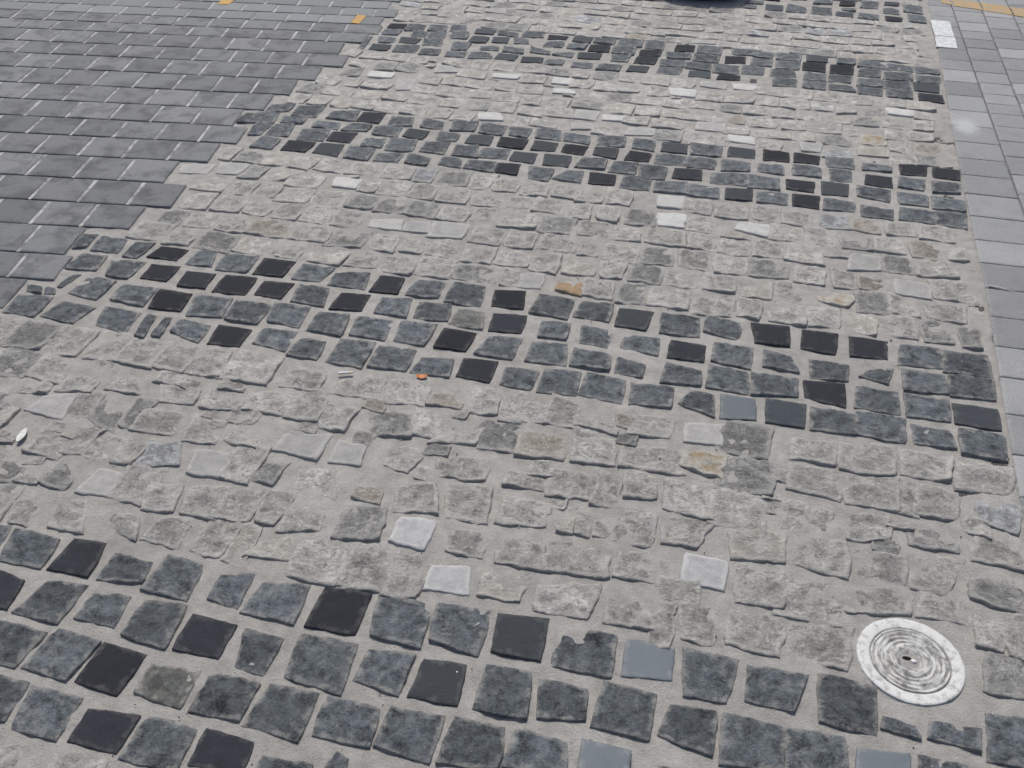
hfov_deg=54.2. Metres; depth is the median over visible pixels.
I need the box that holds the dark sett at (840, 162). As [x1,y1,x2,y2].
[825,157,854,169]
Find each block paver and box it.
[0,1,29,9]
[0,9,19,17]
[0,18,26,27]
[0,27,27,39]
[0,40,25,51]
[0,52,28,66]
[0,66,33,81]
[0,82,36,98]
[0,98,38,115]
[0,115,40,132]
[0,132,6,138]
[0,133,48,153]
[0,152,44,175]
[0,175,47,199]
[0,199,47,223]
[0,223,38,252]
[0,252,24,277]
[0,278,26,308]
[9,253,72,280]
[12,10,52,19]
[16,0,48,2]
[16,41,61,53]
[16,53,61,67]
[17,29,61,41]
[18,19,57,28]
[19,225,85,254]
[20,68,69,83]
[23,3,60,11]
[24,84,76,100]
[26,100,79,117]
[27,155,88,178]
[28,117,83,135]
[31,178,93,202]
[32,202,96,226]
[34,135,92,155]
[44,11,83,20]
[48,0,81,3]
[51,21,93,30]
[51,30,94,42]
[51,42,94,55]
[51,55,98,69]
[55,4,93,12]
[56,70,104,85]
[64,85,117,102]
[67,102,120,119]
[72,119,125,137]
[74,157,132,180]
[77,13,114,21]
[79,137,134,157]
[79,180,142,205]
[81,0,115,5]
[82,204,145,229]
[85,32,129,43]
[85,44,128,56]
[86,22,124,31]
[87,57,132,71]
[88,5,125,13]
[93,71,143,87]
[106,87,155,103]
[109,14,146,23]
[110,104,161,121]
[112,0,148,6]
[114,121,165,139]
[119,23,157,33]
[120,45,164,58]
[120,159,178,182]
[121,7,157,15]
[121,33,163,45]
[123,58,171,73]
[124,139,179,160]
[129,183,186,208]
[133,73,182,89]
[141,16,178,24]
[145,0,180,7]
[146,89,196,106]
[151,106,201,123]
[152,25,192,34]
[153,8,190,16]
[156,35,198,47]
[157,47,200,59]
[157,123,207,141]
[163,60,208,74]
[168,142,219,162]
[174,17,211,26]
[174,75,221,91]
[177,1,212,9]
[186,9,222,18]
[188,26,226,36]
[188,91,235,108]
[191,36,232,49]
[193,49,235,61]
[193,108,242,125]
[200,61,244,76]
[200,125,246,143]
[202,0,220,1]
[208,18,245,27]
[209,2,244,10]
[213,76,258,92]
[220,11,255,19]
[223,28,260,37]
[227,38,268,50]
[228,93,272,110]
[230,50,271,63]
[234,0,265,3]
[238,63,281,78]
[242,3,276,11]
[242,20,278,29]
[252,12,288,20]
[252,78,297,95]
[258,29,295,39]
[263,39,302,52]
[266,0,298,5]
[267,52,307,64]
[275,5,309,13]
[276,21,312,30]
[276,65,322,80]
[286,13,321,22]
[292,31,329,40]
[298,0,331,6]
[299,41,344,53]
[304,54,347,67]
[307,6,342,14]
[310,23,346,32]
[320,15,355,23]
[328,32,368,43]
[330,0,364,7]
[341,7,374,16]
[345,24,382,34]
[354,16,383,24]
[363,1,390,8]
[374,9,397,17]
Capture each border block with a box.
[928,0,950,6]
[929,6,954,16]
[932,16,957,27]
[938,38,965,49]
[938,48,969,61]
[940,59,973,71]
[942,69,977,83]
[944,81,982,97]
[946,27,961,37]
[947,95,987,112]
[949,110,993,128]
[951,1,981,12]
[952,125,999,145]
[954,11,986,23]
[955,141,1004,161]
[958,22,989,32]
[958,158,1010,179]
[961,31,992,40]
[961,175,1017,198]
[964,39,996,49]
[965,194,1023,221]
[967,48,1001,61]
[970,216,1023,244]
[971,60,1006,74]
[975,72,1010,85]
[975,240,1023,267]
[978,0,1007,6]
[979,83,1014,96]
[980,263,1023,292]
[981,7,1013,18]
[983,94,1018,105]
[985,17,1019,30]
[985,288,1023,320]
[986,104,1022,115]
[990,29,1023,40]
[990,114,1023,128]
[990,317,1023,349]
[993,38,1023,49]
[994,126,1023,142]
[995,347,1023,379]
[998,48,1023,59]
[999,141,1023,157]
[999,377,1023,416]
[1001,58,1023,70]
[1005,156,1023,175]
[1005,414,1023,455]
[1006,0,1023,5]
[1006,70,1023,84]
[1008,5,1023,14]
[1011,175,1023,193]
[1012,83,1023,94]
[1012,455,1023,498]
[1013,14,1023,24]
[1016,95,1023,104]
[1017,24,1023,33]
[1018,194,1023,211]
[1019,498,1023,515]
[1020,103,1023,115]
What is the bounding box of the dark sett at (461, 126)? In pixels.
[449,120,478,131]
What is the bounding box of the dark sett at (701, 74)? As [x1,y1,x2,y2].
[688,70,710,78]
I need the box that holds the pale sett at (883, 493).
[842,472,900,512]
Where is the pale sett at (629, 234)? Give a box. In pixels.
[609,227,641,242]
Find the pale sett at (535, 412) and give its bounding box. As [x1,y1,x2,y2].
[520,401,547,423]
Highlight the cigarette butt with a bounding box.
[338,371,352,374]
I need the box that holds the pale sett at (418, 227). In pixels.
[401,221,430,233]
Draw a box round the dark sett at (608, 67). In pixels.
[595,63,621,71]
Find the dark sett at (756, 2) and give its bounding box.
[744,0,763,4]
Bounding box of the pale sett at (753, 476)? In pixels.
[713,456,776,496]
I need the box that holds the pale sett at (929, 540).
[906,529,959,554]
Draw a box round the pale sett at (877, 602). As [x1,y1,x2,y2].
[844,587,913,616]
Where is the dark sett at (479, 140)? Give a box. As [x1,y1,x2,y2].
[464,134,493,145]
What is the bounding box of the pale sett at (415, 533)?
[388,516,436,551]
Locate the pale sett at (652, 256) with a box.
[639,247,673,266]
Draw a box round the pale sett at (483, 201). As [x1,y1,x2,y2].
[469,195,503,206]
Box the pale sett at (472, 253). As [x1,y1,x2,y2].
[459,243,498,264]
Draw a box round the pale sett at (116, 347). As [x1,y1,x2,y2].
[79,330,133,361]
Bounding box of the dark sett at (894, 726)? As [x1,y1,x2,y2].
[880,716,921,740]
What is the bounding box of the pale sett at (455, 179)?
[434,171,472,186]
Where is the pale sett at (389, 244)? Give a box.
[367,234,399,253]
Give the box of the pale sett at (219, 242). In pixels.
[192,230,240,253]
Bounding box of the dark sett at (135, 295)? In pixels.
[109,284,157,306]
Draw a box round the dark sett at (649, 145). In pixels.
[632,138,655,151]
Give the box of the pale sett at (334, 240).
[322,231,372,248]
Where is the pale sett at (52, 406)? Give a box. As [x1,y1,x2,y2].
[24,393,76,419]
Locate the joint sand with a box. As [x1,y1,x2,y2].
[0,0,398,282]
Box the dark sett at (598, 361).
[569,347,610,371]
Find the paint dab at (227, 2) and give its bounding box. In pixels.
[218,0,233,4]
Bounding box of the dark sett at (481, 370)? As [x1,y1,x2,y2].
[455,358,497,383]
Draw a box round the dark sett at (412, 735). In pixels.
[372,705,445,764]
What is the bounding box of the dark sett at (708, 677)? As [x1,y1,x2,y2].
[681,646,738,703]
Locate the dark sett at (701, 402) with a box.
[678,390,714,418]
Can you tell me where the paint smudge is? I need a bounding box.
[957,121,975,130]
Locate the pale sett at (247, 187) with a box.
[226,180,260,194]
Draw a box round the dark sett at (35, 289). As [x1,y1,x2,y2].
[27,285,42,293]
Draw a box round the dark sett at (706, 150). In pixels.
[690,142,722,157]
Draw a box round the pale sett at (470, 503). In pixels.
[443,482,492,524]
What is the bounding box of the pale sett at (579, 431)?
[573,426,597,437]
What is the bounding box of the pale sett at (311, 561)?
[285,534,352,587]
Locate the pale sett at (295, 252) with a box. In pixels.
[268,244,309,260]
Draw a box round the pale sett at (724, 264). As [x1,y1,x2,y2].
[712,253,748,275]
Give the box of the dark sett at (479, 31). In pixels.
[474,28,496,34]
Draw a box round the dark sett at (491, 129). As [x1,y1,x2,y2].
[478,123,507,135]
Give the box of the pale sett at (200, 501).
[179,485,233,520]
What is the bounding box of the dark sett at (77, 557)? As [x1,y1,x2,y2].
[46,538,106,578]
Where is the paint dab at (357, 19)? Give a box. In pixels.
[351,15,365,23]
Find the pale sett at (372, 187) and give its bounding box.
[355,180,382,193]
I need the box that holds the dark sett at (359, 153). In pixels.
[343,145,375,161]
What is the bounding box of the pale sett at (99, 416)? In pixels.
[88,400,122,432]
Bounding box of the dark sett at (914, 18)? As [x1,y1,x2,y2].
[907,14,926,23]
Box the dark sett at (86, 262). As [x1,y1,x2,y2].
[64,253,107,271]
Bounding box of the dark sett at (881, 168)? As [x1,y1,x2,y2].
[861,162,892,172]
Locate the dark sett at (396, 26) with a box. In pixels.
[387,23,406,28]
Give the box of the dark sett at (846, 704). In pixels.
[816,673,877,736]
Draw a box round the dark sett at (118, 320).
[96,306,141,332]
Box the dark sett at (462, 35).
[450,31,468,39]
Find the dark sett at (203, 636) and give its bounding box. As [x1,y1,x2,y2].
[172,614,237,659]
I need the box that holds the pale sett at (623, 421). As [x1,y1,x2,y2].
[615,412,635,429]
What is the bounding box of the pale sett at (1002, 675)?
[982,651,1023,700]
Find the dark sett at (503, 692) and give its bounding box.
[472,664,531,720]
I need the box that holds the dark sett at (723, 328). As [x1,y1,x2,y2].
[703,316,741,340]
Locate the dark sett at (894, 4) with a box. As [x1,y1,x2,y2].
[884,1,899,6]
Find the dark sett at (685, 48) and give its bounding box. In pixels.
[674,45,694,52]
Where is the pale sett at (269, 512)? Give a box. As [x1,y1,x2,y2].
[254,489,295,526]
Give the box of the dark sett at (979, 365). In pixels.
[941,350,993,378]
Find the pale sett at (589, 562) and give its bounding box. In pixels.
[539,539,611,579]
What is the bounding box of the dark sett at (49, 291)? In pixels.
[44,286,55,294]
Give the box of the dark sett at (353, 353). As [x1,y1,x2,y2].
[325,338,376,369]
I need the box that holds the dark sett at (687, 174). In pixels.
[671,168,701,180]
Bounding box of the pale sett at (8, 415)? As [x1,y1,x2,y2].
[0,406,20,427]
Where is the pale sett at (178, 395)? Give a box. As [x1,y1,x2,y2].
[156,383,201,405]
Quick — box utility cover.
[856,618,965,705]
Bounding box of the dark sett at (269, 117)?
[247,111,280,123]
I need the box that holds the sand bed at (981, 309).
[872,0,1023,496]
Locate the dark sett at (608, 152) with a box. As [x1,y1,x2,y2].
[593,146,618,159]
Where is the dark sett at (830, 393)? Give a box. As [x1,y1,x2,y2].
[803,380,845,408]
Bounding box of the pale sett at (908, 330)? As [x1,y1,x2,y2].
[879,316,918,340]
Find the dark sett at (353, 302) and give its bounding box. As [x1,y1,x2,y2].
[328,293,370,311]
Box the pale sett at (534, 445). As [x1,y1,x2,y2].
[513,430,566,461]
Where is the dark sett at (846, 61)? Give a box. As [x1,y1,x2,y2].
[836,58,855,65]
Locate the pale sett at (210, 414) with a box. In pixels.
[201,410,221,418]
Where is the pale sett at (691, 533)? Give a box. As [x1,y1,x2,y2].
[660,516,713,549]
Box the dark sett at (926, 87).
[912,82,939,93]
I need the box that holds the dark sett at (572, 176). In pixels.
[551,170,583,183]
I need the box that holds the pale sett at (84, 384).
[54,376,101,392]
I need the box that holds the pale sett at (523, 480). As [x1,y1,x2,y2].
[501,470,545,491]
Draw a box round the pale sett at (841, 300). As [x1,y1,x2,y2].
[817,293,854,308]
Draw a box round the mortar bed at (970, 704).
[0,0,1023,767]
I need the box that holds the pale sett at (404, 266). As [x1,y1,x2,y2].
[380,256,419,276]
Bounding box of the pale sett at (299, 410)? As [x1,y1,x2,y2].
[282,388,330,422]
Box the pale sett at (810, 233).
[803,225,836,247]
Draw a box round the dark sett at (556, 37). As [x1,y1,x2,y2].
[547,35,568,40]
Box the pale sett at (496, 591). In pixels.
[476,572,530,602]
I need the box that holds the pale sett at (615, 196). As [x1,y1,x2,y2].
[605,187,634,206]
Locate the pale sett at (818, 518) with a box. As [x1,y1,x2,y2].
[778,497,833,532]
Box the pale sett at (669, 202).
[656,195,685,209]
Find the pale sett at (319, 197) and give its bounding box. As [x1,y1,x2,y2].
[309,190,349,208]
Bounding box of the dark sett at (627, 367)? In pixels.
[614,357,645,378]
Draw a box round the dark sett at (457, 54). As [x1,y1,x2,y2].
[444,51,466,57]
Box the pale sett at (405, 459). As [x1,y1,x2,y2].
[384,446,423,473]
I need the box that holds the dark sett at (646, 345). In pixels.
[620,335,659,356]
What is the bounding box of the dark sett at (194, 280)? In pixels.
[176,271,215,289]
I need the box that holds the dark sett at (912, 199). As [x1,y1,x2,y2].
[896,192,928,207]
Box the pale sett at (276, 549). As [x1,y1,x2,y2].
[241,538,296,561]
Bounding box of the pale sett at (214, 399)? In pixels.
[198,389,245,411]
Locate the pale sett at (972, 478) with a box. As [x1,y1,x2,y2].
[952,461,1016,495]
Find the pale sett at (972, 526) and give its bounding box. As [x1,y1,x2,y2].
[959,517,992,540]
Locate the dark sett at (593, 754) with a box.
[577,738,631,767]
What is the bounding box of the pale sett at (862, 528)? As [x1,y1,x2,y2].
[845,512,893,542]
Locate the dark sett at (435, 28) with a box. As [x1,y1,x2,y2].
[427,25,447,31]
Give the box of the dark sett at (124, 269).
[105,260,146,279]
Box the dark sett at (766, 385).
[750,372,798,397]
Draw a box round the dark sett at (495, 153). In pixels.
[478,147,510,159]
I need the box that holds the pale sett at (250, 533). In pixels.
[220,522,262,567]
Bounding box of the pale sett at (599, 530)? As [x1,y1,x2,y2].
[591,519,610,537]
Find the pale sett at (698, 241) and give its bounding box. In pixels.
[685,231,715,251]
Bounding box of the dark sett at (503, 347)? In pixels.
[473,336,522,360]
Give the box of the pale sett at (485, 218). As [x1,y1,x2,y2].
[469,207,499,222]
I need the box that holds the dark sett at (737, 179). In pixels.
[709,172,748,186]
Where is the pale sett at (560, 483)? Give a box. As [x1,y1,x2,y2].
[544,468,597,500]
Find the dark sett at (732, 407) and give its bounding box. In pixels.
[719,394,756,420]
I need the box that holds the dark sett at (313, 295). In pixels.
[290,284,329,307]
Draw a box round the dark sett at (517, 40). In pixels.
[514,37,528,44]
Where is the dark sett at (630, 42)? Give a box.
[617,38,643,47]
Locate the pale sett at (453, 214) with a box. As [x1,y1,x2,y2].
[434,206,472,221]
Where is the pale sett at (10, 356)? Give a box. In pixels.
[0,347,41,378]
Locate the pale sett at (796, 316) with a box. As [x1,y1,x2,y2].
[768,306,807,327]
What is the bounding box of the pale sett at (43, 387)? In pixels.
[15,380,53,394]
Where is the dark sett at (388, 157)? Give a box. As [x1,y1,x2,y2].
[373,153,403,162]
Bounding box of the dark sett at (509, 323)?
[488,313,526,333]
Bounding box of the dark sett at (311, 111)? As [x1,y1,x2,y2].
[291,105,325,117]
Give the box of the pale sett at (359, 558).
[336,543,401,592]
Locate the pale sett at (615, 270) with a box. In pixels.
[598,260,628,279]
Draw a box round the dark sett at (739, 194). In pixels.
[725,188,752,201]
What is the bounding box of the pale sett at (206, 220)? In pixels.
[182,213,221,228]
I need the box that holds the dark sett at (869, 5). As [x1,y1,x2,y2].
[860,0,878,8]
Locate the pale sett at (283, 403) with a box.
[239,391,294,416]
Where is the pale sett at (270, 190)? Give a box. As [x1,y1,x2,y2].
[254,183,284,197]
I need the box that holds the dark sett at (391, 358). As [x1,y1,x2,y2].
[367,345,416,371]
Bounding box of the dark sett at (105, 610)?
[73,593,131,628]
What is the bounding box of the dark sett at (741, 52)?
[731,48,753,55]
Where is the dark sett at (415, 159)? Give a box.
[404,153,430,165]
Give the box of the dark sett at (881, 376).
[858,368,893,385]
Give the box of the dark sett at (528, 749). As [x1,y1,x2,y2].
[501,728,567,767]
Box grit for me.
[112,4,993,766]
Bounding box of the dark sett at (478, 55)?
[467,51,492,58]
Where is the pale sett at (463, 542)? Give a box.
[444,528,485,558]
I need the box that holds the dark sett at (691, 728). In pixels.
[657,704,717,757]
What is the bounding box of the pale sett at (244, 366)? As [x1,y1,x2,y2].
[213,349,284,385]
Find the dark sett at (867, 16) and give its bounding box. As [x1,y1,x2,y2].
[858,12,878,20]
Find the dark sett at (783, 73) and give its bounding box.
[770,69,796,77]
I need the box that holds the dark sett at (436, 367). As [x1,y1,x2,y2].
[409,357,453,378]
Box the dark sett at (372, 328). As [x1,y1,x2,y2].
[348,316,392,341]
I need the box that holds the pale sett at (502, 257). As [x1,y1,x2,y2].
[492,250,530,267]
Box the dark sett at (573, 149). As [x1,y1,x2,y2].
[561,144,588,155]
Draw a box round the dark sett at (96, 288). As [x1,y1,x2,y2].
[67,277,116,300]
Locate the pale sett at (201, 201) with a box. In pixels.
[177,193,219,210]
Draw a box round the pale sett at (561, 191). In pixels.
[550,183,578,200]
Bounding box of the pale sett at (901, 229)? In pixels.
[884,221,916,237]
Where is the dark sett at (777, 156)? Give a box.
[763,149,789,162]
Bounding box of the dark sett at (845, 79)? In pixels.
[827,74,852,83]
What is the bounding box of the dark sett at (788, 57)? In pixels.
[775,53,801,61]
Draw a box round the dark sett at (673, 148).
[660,141,687,154]
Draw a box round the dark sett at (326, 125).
[311,120,340,129]
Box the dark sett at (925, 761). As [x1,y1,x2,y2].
[917,755,968,767]
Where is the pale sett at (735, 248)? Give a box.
[716,237,751,256]
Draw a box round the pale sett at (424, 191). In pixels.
[406,183,436,201]
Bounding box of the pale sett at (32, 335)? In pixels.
[0,320,62,349]
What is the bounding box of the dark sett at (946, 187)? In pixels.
[931,180,960,194]
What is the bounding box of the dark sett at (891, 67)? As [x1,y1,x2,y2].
[885,63,913,72]
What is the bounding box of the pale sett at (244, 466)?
[217,443,271,485]
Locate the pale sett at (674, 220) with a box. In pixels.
[656,213,687,228]
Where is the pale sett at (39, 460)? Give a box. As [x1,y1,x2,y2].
[22,455,46,464]
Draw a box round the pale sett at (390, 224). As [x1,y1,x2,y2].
[367,219,404,231]
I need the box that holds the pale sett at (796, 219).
[780,211,812,226]
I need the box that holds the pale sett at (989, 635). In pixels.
[972,613,1006,653]
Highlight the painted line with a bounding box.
[941,0,1023,16]
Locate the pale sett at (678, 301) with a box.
[646,288,689,310]
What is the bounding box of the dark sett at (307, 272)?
[291,263,335,282]
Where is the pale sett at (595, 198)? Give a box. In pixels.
[574,190,603,203]
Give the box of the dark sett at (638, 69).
[626,65,648,72]
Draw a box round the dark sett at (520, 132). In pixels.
[508,126,532,138]
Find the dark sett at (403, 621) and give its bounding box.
[369,593,430,649]
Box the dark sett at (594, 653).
[551,630,617,678]
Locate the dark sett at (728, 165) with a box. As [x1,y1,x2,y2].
[720,159,750,171]
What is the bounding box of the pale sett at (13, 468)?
[0,461,25,482]
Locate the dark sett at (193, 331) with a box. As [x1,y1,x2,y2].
[169,319,210,343]
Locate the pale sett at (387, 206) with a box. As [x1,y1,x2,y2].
[371,199,408,213]
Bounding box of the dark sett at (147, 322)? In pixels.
[134,314,156,338]
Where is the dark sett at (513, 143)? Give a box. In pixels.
[496,137,528,149]
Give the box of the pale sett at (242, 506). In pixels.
[210,489,268,522]
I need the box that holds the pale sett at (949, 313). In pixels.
[923,300,967,324]
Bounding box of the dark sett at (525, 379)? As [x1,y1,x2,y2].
[499,367,539,390]
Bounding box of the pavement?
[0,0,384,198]
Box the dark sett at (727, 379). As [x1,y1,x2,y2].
[705,364,749,395]
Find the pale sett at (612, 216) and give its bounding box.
[595,205,621,223]
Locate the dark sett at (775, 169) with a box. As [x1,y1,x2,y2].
[757,163,784,175]
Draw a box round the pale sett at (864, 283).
[856,275,883,290]
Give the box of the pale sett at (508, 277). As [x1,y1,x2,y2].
[498,267,520,286]
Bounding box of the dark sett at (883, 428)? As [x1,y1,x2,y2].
[855,411,906,443]
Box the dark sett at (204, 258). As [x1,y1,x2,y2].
[184,250,216,267]
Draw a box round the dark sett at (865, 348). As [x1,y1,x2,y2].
[848,336,887,360]
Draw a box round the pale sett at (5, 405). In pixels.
[0,391,16,409]
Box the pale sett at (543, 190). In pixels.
[519,180,549,197]
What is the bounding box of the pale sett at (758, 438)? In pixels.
[715,420,773,459]
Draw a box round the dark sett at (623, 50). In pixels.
[611,46,636,55]
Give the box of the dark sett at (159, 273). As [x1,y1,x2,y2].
[140,264,180,282]
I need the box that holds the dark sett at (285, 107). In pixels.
[265,103,295,111]
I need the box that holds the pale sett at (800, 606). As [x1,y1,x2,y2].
[771,574,846,627]
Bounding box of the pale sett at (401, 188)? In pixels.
[374,180,415,196]
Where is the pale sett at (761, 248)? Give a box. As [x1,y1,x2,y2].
[752,239,784,258]
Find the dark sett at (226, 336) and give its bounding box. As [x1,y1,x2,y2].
[207,324,251,347]
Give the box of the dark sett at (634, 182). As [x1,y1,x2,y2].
[619,174,651,190]
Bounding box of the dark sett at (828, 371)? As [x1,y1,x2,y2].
[808,359,849,382]
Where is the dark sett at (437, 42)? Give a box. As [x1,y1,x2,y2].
[422,38,442,46]
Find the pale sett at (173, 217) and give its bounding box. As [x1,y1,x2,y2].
[156,210,191,225]
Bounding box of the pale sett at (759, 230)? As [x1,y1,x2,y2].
[734,222,770,237]
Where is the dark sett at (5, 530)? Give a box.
[0,525,11,545]
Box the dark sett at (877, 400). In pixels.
[853,386,900,415]
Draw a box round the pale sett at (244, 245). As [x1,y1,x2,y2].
[231,236,271,255]
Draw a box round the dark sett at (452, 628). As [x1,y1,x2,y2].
[428,603,491,656]
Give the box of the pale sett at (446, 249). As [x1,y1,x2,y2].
[425,239,460,258]
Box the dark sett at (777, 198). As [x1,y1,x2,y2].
[755,191,788,205]
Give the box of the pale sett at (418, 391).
[383,378,430,406]
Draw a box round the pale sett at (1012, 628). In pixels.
[1001,613,1023,661]
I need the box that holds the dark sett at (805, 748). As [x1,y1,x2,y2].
[784,727,848,767]
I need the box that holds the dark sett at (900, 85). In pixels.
[883,80,911,89]
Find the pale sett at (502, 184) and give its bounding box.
[491,178,521,192]
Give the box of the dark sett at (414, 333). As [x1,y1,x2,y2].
[393,321,437,346]
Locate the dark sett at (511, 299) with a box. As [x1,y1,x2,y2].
[491,290,525,309]
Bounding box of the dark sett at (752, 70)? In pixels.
[741,65,764,75]
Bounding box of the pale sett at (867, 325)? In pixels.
[841,312,878,336]
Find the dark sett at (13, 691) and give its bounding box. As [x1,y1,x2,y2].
[0,675,29,722]
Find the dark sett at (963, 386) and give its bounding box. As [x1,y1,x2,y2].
[947,374,996,401]
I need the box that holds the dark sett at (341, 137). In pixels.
[326,131,357,143]
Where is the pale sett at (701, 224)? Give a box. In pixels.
[684,215,717,234]
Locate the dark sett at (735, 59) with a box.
[724,56,745,63]
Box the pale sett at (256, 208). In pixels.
[242,201,274,216]
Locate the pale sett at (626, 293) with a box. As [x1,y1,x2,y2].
[614,282,649,305]
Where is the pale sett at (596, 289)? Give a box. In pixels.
[581,278,615,300]
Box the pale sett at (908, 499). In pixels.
[894,476,919,519]
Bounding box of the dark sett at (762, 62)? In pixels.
[750,58,772,67]
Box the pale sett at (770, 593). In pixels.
[732,563,792,609]
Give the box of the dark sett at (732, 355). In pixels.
[710,342,753,369]
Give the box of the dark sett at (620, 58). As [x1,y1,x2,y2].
[610,54,630,62]
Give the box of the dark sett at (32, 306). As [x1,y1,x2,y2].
[2,294,53,317]
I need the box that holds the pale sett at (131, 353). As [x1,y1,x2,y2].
[111,337,172,369]
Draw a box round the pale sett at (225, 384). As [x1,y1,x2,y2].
[217,377,246,392]
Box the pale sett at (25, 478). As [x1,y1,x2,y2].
[12,472,38,484]
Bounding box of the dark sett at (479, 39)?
[468,36,489,43]
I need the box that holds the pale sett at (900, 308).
[887,292,920,318]
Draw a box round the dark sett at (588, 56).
[577,52,601,59]
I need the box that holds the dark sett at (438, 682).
[407,659,466,706]
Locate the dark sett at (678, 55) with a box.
[666,51,691,59]
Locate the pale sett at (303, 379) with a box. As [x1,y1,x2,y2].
[279,368,326,391]
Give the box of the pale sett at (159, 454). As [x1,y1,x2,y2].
[132,440,182,467]
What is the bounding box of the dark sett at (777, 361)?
[762,349,799,373]
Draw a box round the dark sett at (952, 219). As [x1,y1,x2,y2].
[935,211,967,229]
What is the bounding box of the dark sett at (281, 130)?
[264,122,294,136]
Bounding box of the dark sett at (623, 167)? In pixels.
[607,161,638,174]
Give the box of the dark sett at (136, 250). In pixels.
[122,242,155,258]
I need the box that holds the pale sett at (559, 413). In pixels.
[542,393,582,428]
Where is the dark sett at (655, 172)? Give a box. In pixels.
[639,164,667,180]
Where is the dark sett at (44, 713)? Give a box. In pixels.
[11,685,83,741]
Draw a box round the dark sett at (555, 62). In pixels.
[543,59,564,65]
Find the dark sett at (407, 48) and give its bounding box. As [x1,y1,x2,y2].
[392,44,419,53]
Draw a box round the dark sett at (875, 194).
[856,185,890,202]
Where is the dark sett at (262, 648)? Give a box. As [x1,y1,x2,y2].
[235,628,283,676]
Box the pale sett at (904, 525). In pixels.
[885,514,915,531]
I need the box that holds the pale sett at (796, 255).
[783,247,824,266]
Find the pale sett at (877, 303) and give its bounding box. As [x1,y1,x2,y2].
[853,290,890,315]
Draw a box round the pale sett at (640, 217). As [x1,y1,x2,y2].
[624,208,657,227]
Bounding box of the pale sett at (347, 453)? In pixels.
[327,440,367,466]
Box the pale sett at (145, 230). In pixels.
[125,220,176,240]
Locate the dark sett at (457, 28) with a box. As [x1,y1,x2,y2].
[449,25,466,31]
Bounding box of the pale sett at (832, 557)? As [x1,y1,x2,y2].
[787,535,851,580]
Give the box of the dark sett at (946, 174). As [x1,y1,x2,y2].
[932,168,960,180]
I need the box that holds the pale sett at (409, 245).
[398,238,429,254]
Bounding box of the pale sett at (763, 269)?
[747,257,789,279]
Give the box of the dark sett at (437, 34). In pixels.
[427,31,447,38]
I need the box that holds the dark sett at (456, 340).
[433,328,476,351]
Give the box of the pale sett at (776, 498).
[761,494,781,501]
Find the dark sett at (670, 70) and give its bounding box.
[656,67,682,74]
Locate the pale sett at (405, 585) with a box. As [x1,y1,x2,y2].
[379,553,426,598]
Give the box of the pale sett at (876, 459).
[836,441,899,476]
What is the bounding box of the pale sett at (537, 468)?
[526,460,552,478]
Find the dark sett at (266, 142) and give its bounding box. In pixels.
[249,135,280,149]
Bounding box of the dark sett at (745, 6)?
[742,4,756,8]
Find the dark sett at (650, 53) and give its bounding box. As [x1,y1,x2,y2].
[639,49,661,56]
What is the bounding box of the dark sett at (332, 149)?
[312,143,344,156]
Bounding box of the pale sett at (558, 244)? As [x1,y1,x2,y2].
[536,233,576,253]
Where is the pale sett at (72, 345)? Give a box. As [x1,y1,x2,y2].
[40,325,100,356]
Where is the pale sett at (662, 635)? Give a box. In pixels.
[647,599,678,649]
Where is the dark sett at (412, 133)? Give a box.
[402,128,429,139]
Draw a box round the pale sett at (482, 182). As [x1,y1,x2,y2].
[468,173,499,189]
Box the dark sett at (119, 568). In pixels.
[96,553,152,583]
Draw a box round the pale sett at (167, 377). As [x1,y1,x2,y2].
[152,370,182,384]
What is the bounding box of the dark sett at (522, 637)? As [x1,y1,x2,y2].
[490,613,549,662]
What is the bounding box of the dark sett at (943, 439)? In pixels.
[909,423,957,449]
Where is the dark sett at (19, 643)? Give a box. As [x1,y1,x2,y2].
[0,619,47,668]
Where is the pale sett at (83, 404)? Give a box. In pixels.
[67,390,105,417]
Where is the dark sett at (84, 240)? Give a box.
[71,233,98,248]
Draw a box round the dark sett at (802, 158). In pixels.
[793,152,819,165]
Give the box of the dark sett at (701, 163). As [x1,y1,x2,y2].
[686,156,716,169]
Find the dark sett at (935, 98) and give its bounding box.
[918,93,944,103]
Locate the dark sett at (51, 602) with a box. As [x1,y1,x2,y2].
[11,581,88,625]
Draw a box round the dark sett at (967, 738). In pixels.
[927,721,982,753]
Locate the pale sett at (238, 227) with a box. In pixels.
[213,216,247,233]
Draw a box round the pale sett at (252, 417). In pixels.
[225,409,262,424]
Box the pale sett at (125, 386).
[103,376,151,394]
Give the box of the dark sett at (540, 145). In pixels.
[530,140,558,151]
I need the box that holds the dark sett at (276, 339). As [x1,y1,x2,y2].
[252,328,297,352]
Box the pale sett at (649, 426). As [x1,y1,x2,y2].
[626,414,674,438]
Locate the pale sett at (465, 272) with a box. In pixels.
[451,263,495,284]
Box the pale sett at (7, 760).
[0,743,37,767]
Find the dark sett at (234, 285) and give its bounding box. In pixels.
[211,275,256,295]
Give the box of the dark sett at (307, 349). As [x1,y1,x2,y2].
[286,338,326,360]
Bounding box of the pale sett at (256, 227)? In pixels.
[242,216,294,238]
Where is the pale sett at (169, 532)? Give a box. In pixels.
[139,516,192,549]
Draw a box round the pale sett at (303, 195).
[272,188,315,203]
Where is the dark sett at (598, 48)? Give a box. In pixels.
[588,44,610,52]
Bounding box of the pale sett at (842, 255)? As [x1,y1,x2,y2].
[824,251,848,258]
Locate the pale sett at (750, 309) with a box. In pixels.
[736,297,763,321]
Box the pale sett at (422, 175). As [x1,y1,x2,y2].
[411,167,438,183]
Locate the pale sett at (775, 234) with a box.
[767,223,798,241]
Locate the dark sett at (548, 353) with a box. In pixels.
[524,341,567,366]
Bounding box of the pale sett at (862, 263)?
[846,253,881,271]
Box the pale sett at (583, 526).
[573,510,594,538]
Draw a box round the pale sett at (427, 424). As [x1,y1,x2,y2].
[411,408,447,438]
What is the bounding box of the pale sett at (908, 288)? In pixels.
[892,278,931,300]

